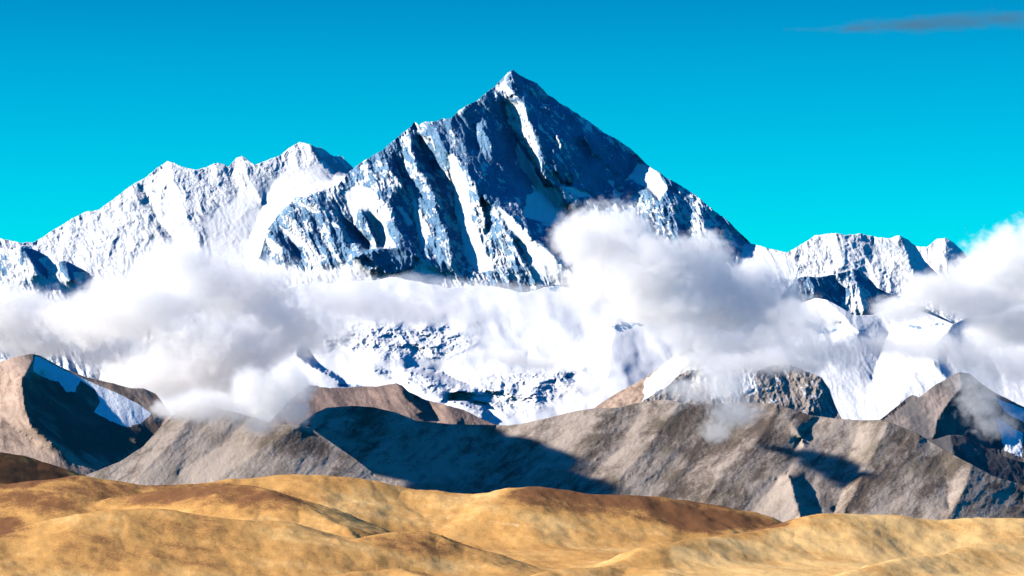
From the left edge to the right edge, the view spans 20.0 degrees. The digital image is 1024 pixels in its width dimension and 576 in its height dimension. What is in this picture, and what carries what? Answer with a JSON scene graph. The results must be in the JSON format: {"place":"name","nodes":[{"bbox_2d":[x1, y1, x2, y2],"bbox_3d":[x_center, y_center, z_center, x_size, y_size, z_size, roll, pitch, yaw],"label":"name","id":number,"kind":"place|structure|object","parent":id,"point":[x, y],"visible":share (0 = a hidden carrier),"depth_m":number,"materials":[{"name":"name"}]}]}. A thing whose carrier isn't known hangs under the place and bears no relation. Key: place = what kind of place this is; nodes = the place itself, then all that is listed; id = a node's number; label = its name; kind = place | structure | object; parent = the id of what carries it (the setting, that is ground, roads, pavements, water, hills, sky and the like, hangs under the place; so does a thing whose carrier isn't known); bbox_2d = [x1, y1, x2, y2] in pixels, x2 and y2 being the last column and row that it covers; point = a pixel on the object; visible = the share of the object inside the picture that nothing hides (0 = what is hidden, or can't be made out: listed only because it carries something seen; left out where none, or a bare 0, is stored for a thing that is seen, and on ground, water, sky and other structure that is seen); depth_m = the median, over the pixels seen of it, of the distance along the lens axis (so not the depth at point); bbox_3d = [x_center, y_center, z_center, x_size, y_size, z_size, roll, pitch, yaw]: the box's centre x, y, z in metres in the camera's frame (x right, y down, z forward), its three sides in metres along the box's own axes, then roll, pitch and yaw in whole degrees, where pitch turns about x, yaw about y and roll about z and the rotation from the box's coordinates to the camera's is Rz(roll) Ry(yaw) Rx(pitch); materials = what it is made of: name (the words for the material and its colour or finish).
{"place":"outdoors","nodes":[
{"label":"outdoors","id":0,"kind":"place"},
{"bbox_2d":[0,245,129,384],"bbox_3d":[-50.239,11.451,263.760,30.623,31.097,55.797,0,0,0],"label":"mountain","id":1,"kind":"structure","parent":0,"point":[64,314],"depth_m":264.92,"materials":[{"name":"white snow"}]},
{"bbox_2d":[0,354,171,474],"bbox_3d":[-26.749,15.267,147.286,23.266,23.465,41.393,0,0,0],"label":"mountain","id":2,"kind":"structure","parent":0,"point":[52,413],"depth_m":153.40,"materials":[{"name":"stone"}]},
{"bbox_2d":[0,142,352,373],"bbox_3d":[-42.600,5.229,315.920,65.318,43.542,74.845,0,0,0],"label":"mountain","id":3,"kind":"structure","parent":0,"point":[166,255],"depth_m":319.01,"materials":[{"name":"white snow"}]},
{"bbox_2d":[86,402,387,484],"bbox_3d":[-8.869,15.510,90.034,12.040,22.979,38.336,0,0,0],"label":"hill","id":4,"kind":"structure","parent":0,"point":[198,443],"depth_m":99.33,"materials":[{"name":"grey stone"}]},
{"bbox_2d":[270,383,494,424],"bbox_3d":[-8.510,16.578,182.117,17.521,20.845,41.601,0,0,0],"label":"hill","id":5,"kind":"structure","parent":0,"point":[306,403],"depth_m":187.31,"materials":[{"name":"brown stone"}]},
{"bbox_2d":[119,277,785,424],"bbox_3d":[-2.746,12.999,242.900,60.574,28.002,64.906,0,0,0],"label":"glacier","id":6,"kind":"object","parent":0,"point":[495,355],"visible":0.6,"depth_m":247.20,"materials":[{"name":"snow"},{"name":"ice"},{"name":"rock"}]},
{"bbox_2d":[0,452,1023,575],"bbox_3d":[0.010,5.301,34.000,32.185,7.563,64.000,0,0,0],"label":"foreground hills","id":7,"kind":"structure","parent":0,"point":[57,521],"depth_m":43.47,"materials":[{"name":"brown soil"}]},
{"bbox_2d":[0,0,1023,277],"label":"sky","id":8,"kind":"structure","parent":0,"point":[794,121],"materials":[{"name":"blue"}]},
{"bbox_2d":[258,70,796,306],"bbox_3d":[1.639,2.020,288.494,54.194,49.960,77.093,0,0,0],"label":"mountain","id":9,"kind":"structure","parent":0,"point":[513,180],"depth_m":293.05,"materials":[{"name":"white snow"}]},
{"bbox_2d":[595,348,717,407],"bbox_3d":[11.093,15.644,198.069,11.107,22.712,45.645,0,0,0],"label":"mountain","id":10,"kind":"structure","parent":0,"point":[667,373],"depth_m":203.06,"materials":[{"name":"white snow"}]},
{"bbox_2d":[299,400,1023,521],"bbox_3d":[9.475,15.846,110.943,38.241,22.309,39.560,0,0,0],"label":"hill","id":11,"kind":"structure","parent":0,"point":[781,463],"depth_m":118.70,"materials":[{"name":"grey stone"}]},
{"bbox_2d":[643,364,841,418],"bbox_3d":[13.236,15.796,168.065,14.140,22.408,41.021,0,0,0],"label":"mountain","id":12,"kind":"structure","parent":0,"point":[799,389],"depth_m":174.21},
{"bbox_2d":[770,269,953,324],"bbox_3d":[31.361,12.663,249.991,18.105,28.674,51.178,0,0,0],"label":"mountain","id":13,"kind":"structure","parent":0,"point":[856,292],"depth_m":253.96,"materials":[{"name":"white snow"}]},
{"bbox_2d":[772,233,995,322],"bbox_3d":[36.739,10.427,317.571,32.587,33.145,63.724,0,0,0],"label":"mountain","id":14,"kind":"structure","parent":0,"point":[897,266],"depth_m":321.71,"materials":[{"name":"white snow"}]},
{"bbox_2d":[763,298,1023,419],"bbox_3d":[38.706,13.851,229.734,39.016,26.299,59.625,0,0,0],"label":"snow slope","id":15,"kind":"structure","parent":0,"point":[879,365],"depth_m":234.04,"materials":[{"name":"white snow"}]},
{"bbox_2d":[880,372,1023,461],"bbox_3d":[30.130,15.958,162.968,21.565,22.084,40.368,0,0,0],"label":"mountain","id":16,"kind":"structure","parent":0,"point":[969,405],"depth_m":168.29,"materials":[{"name":"grey stone"}]},
{"bbox_2d":[916,238,1023,310],"bbox_3d":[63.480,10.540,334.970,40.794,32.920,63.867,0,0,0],"label":"mountain","id":17,"kind":"structure","parent":0,"point":[950,263],"depth_m":338.75,"materials":[{"name":"white snow"}]},
{"bbox_2d":[931,435,1023,484],"bbox_3d":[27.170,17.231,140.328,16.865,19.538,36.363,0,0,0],"label":"hill","id":18,"kind":"structure","parent":0,"point":[978,455],"depth_m":146.97,"materials":[{"name":"grey stone"}]}
]}

